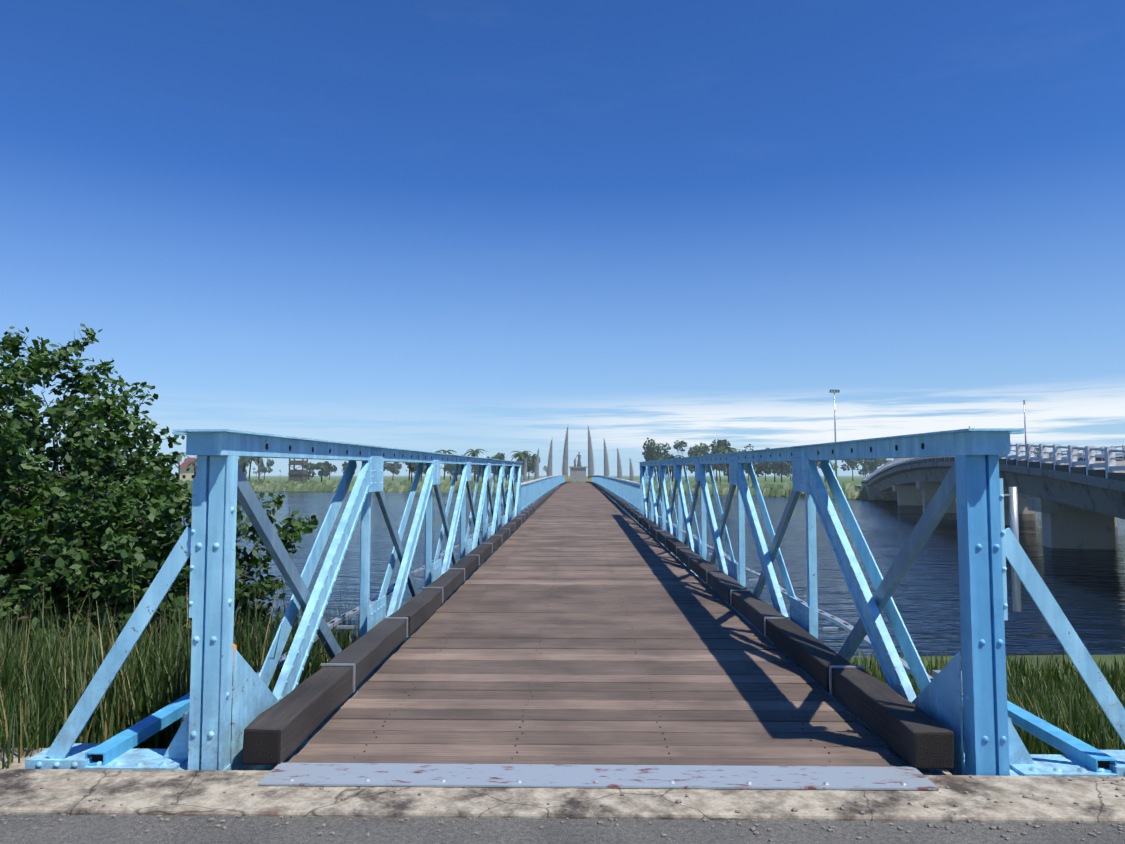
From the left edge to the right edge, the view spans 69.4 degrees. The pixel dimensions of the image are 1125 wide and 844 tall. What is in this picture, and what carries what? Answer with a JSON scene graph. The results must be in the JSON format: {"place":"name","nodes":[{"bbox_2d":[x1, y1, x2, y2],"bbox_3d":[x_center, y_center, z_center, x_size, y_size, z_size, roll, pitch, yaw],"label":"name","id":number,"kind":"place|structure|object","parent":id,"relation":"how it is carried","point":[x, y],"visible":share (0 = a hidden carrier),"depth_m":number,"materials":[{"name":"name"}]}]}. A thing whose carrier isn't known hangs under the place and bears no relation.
{"place":"outdoors","nodes":[
{"label":"outdoors","id":0,"kind":"place"},
{"bbox_2d":[180,458,196,480],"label":"house","id":1,"kind":"structure","parent":0,"point":[188,475],"depth_m":287.58,"materials":[{"name":"tile"}]},
{"bbox_2d":[0,561,401,768],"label":"grass","id":2,"kind":"structure","parent":0,"point":[39,698],"depth_m":6.38,"materials":[{"name":"green plant"}]},
{"bbox_2d":[9,479,896,500],"bbox_3d":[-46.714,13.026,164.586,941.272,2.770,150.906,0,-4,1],"label":"reed bank","id":3,"kind":"structure","parent":0,"point":[851,491],"depth_m":173.61,"materials":[{"name":"green plant"}]},
{"bbox_2d":[0,814,1124,843],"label":"asphalt road","id":4,"kind":"structure","parent":0,"point":[87,829],"depth_m":3.75,"materials":[{"name":"grey asphalt"}]},
{"bbox_2d":[0,773,1124,841],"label":"road grit","id":5,"kind":"object","parent":4,"relation":"on","point":[829,829],"visible":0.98,"depth_m":3.85,"materials":[{"name":"gravel"}]},
{"bbox_2d":[0,0,1124,474],"label":"sky","id":6,"kind":"structure","parent":0,"point":[459,226],"materials":[{"name":"blue"}]},
{"bbox_2d":[573,452,580,465],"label":"monument statue","id":7,"kind":"object","parent":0,"point":[578,461],"visible":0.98,"depth_m":266.00,"materials":[{"name":"grey stone"}]},
{"bbox_2d":[565,476,591,481],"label":"yellow bridge railing","id":8,"kind":"object","parent":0,"point":[589,479],"visible":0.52,"depth_m":143.93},
{"bbox_2d":[38,475,1124,740],"bbox_3d":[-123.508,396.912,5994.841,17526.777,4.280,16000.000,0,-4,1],"label":"grassy ground","id":9,"kind":"structure","parent":0,"point":[844,481],"depth_m":324.31,"materials":[{"name":"green plant"}]},
{"bbox_2d":[0,323,189,650],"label":"tree","id":10,"kind":"object","parent":9,"relation":"on","point":[10,444],"depth_m":13.36,"materials":[{"name":"green plant"}]},
{"bbox_2d":[0,459,326,662],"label":"bush","id":11,"kind":"object","parent":9,"relation":"on","point":[156,512],"depth_m":11.30,"materials":[{"name":"green plant"}]},
{"bbox_2d":[25,429,522,769],"bbox_3d":[-2.193,1.953,16.411,1.150,2.665,24.080,0,-4,1],"label":"bridge truss","id":12,"kind":"object","parent":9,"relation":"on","point":[202,739],"visible":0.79,"depth_m":4.86,"materials":[{"name":"blue metal"}]},
{"bbox_2d":[85,693,189,765],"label":"steel outrigger beam","id":13,"kind":"structure","parent":12,"relation":"attached to","point":[121,743],"depth_m":4.95,"materials":[{"name":"blue metal"}]},
{"bbox_2d":[232,644,236,671],"bbox_3d":[-2.080,1.887,5.033,0.343,1.021,0.048,-3,-5,40],"label":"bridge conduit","id":14,"kind":"object","parent":12,"relation":"attached to","point":[234,646],"visible":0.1,"depth_m":5.02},
{"bbox_2d":[91,443,520,761],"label":"bolt holes","id":15,"kind":"object","parent":12,"relation":"attached to","point":[97,757],"visible":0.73,"depth_m":6.06,"materials":[{"name":"metal"}]},
{"bbox_2d":[183,515,504,719],"bbox_3d":[-1.985,2.466,16.544,0.240,0.269,23.202,0,-4,1],"label":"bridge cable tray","id":16,"kind":"object","parent":12,"relation":"attached to","point":[351,613],"visible":0.33,"depth_m":8.41,"materials":[{"name":"metal"}]},
{"bbox_2d":[288,459,308,481],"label":"building","id":17,"kind":"structure","parent":9,"relation":"on","point":[295,475],"depth_m":195.80,"materials":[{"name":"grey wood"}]},
{"bbox_2d":[259,451,487,481],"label":"buildings","id":18,"kind":"structure","parent":9,"relation":"on","point":[406,471],"depth_m":192.78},
{"bbox_2d":[100,447,737,481],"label":"palms","id":19,"kind":"object","parent":9,"relation":"on","point":[519,455],"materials":[{"name":"green plant"}]},
{"bbox_2d":[21,437,1082,481],"bbox_3d":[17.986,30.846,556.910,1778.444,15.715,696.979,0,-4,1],"label":"trees","id":20,"kind":"object","parent":9,"relation":"on","point":[648,453],"materials":[{"name":"green plant"}]},
{"bbox_2d":[0,748,1124,822],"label":"concrete abutment","id":21,"kind":"object","parent":9,"relation":"on","point":[140,792],"visible":0.44,"depth_m":4.06,"materials":[{"name":"grey concrete"}]},
{"bbox_2d":[258,763,938,789],"bbox_3d":[0.176,1.891,4.358,3.520,0.023,0.310,0,-4,1],"label":"threshold plate","id":22,"kind":"object","parent":21,"relation":"on","point":[613,776],"visible":0.98,"depth_m":4.33,"materials":[{"name":"metal"}]},
{"bbox_2d":[515,426,639,481],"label":"monument spires","id":23,"kind":"object","parent":9,"relation":"on","point":[578,473],"visible":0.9,"depth_m":266.65,"materials":[{"name":"grey stone"}]},
{"bbox_2d":[829,389,839,477],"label":"floodlight mast","id":24,"kind":"object","parent":9,"relation":"on","point":[832,390],"visible":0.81,"depth_m":208.70,"materials":[{"name":"grey metal"}]},
{"bbox_2d":[853,461,1124,549],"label":"concrete road bridge","id":25,"kind":"structure","parent":9,"relation":"on","point":[1079,511],"depth_m":39.16,"materials":[{"name":"grey concrete"}]},
{"bbox_2d":[861,456,1124,483],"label":"bridge deck edge","id":26,"kind":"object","parent":25,"relation":"on","point":[1082,471],"depth_m":37.42,"materials":[{"name":"grey concrete"}]},
{"bbox_2d":[862,443,1124,481],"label":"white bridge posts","id":27,"kind":"object","parent":25,"relation":"on","point":[1108,465],"visible":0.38,"depth_m":34.94,"materials":[{"name":"white metal"}]},
{"bbox_2d":[866,400,1124,477],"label":"new bridge rails","id":28,"kind":"object","parent":25,"relation":"on","point":[1100,449],"visible":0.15,"depth_m":36.17,"materials":[{"name":"grey metal"}]},
{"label":"old bridge piers","id":29,"kind":"object","parent":9,"relation":"on","visible":0},
{"bbox_2d":[253,487,941,774],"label":"bridge stringers","id":30,"kind":"object","parent":29,"relation":"on","point":[397,648],"visible":0.02,"depth_m":6.09,"materials":[{"name":"blue metal"}]},
{"bbox_2d":[521,475,639,511],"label":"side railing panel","id":31,"kind":"object","parent":30,"relation":"on","point":[534,491],"visible":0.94,"depth_m":39.97,"materials":[{"name":"blue metal"}]},
{"bbox_2d":[521,475,639,484],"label":"handrail","id":32,"kind":"object","parent":31,"relation":"on","point":[523,483],"visible":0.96,"depth_m":39.41,"materials":[{"name":"blue metal"}]},
{"bbox_2d":[354,510,830,761],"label":"deck nail heads","id":33,"kind":"object","parent":30,"relation":"on","point":[635,651],"visible":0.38,"depth_m":7.27,"materials":[{"name":"grey metal"}]},
{"bbox_2d":[287,482,904,766],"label":"bridge deck planks","id":34,"kind":"object","parent":30,"relation":"on","point":[712,701],"visible":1,"depth_m":6.40,"materials":[{"name":"brown wood"}]},
{"bbox_2d":[242,481,953,769],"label":"bridge kerb timbers","id":35,"kind":"object","parent":30,"relation":"on","point":[287,725],"visible":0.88,"depth_m":5.80,"materials":[{"name":"black wood"}]},
{"bbox_2d":[321,485,864,694],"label":"bridge kerb straps","id":36,"kind":"object","parent":35,"relation":"on","point":[354,668],"visible":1,"depth_m":7.96,"materials":[{"name":"metal"}]},
{"bbox_2d":[638,428,1124,775],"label":"bridge truss","id":37,"kind":"object","parent":30,"relation":"on","point":[988,545],"visible":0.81,"depth_m":4.94,"materials":[{"name":"blue metal"}]},
{"bbox_2d":[641,443,1109,767],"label":"bolt holes","id":38,"kind":"object","parent":37,"relation":"attached to","point":[1103,764],"visible":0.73,"depth_m":5.87,"materials":[{"name":"metal"}]},
{"bbox_2d":[932,487,1021,692],"bbox_3d":[2.687,1.157,5.243,0.241,1.491,1.382,-1,-4,9],"label":"pipe","id":39,"kind":"object","parent":37,"relation":"attached to","point":[1014,528],"visible":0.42,"depth_m":4.61,"materials":[{"name":"grey metal"}]},
{"bbox_2d":[1007,701,1116,772],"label":"steel outrigger beam","id":40,"kind":"structure","parent":37,"relation":"attached to","point":[1079,750],"depth_m":4.81,"materials":[{"name":"blue metal"}]},
{"bbox_2d":[48,491,1124,656],"bbox_3d":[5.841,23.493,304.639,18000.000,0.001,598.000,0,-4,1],"label":"river water","id":41,"kind":"structure","parent":0,"point":[1086,587],"depth_m":31.39,"materials":[{"name":"blue liquid"}]},
{"bbox_2d":[649,513,1011,722],"bbox_3d":[2.794,2.460,16.454,0.240,0.269,23.202,0,-4,1],"label":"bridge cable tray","id":42,"kind":"object","parent":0,"point":[843,626],"visible":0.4,"depth_m":8.00,"materials":[{"name":"metal"}]},
{"bbox_2d":[840,645,1124,753],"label":"grass","id":43,"kind":"structure","parent":0,"point":[1072,707],"depth_m":8.74,"materials":[{"name":"green plant"}]}
]}

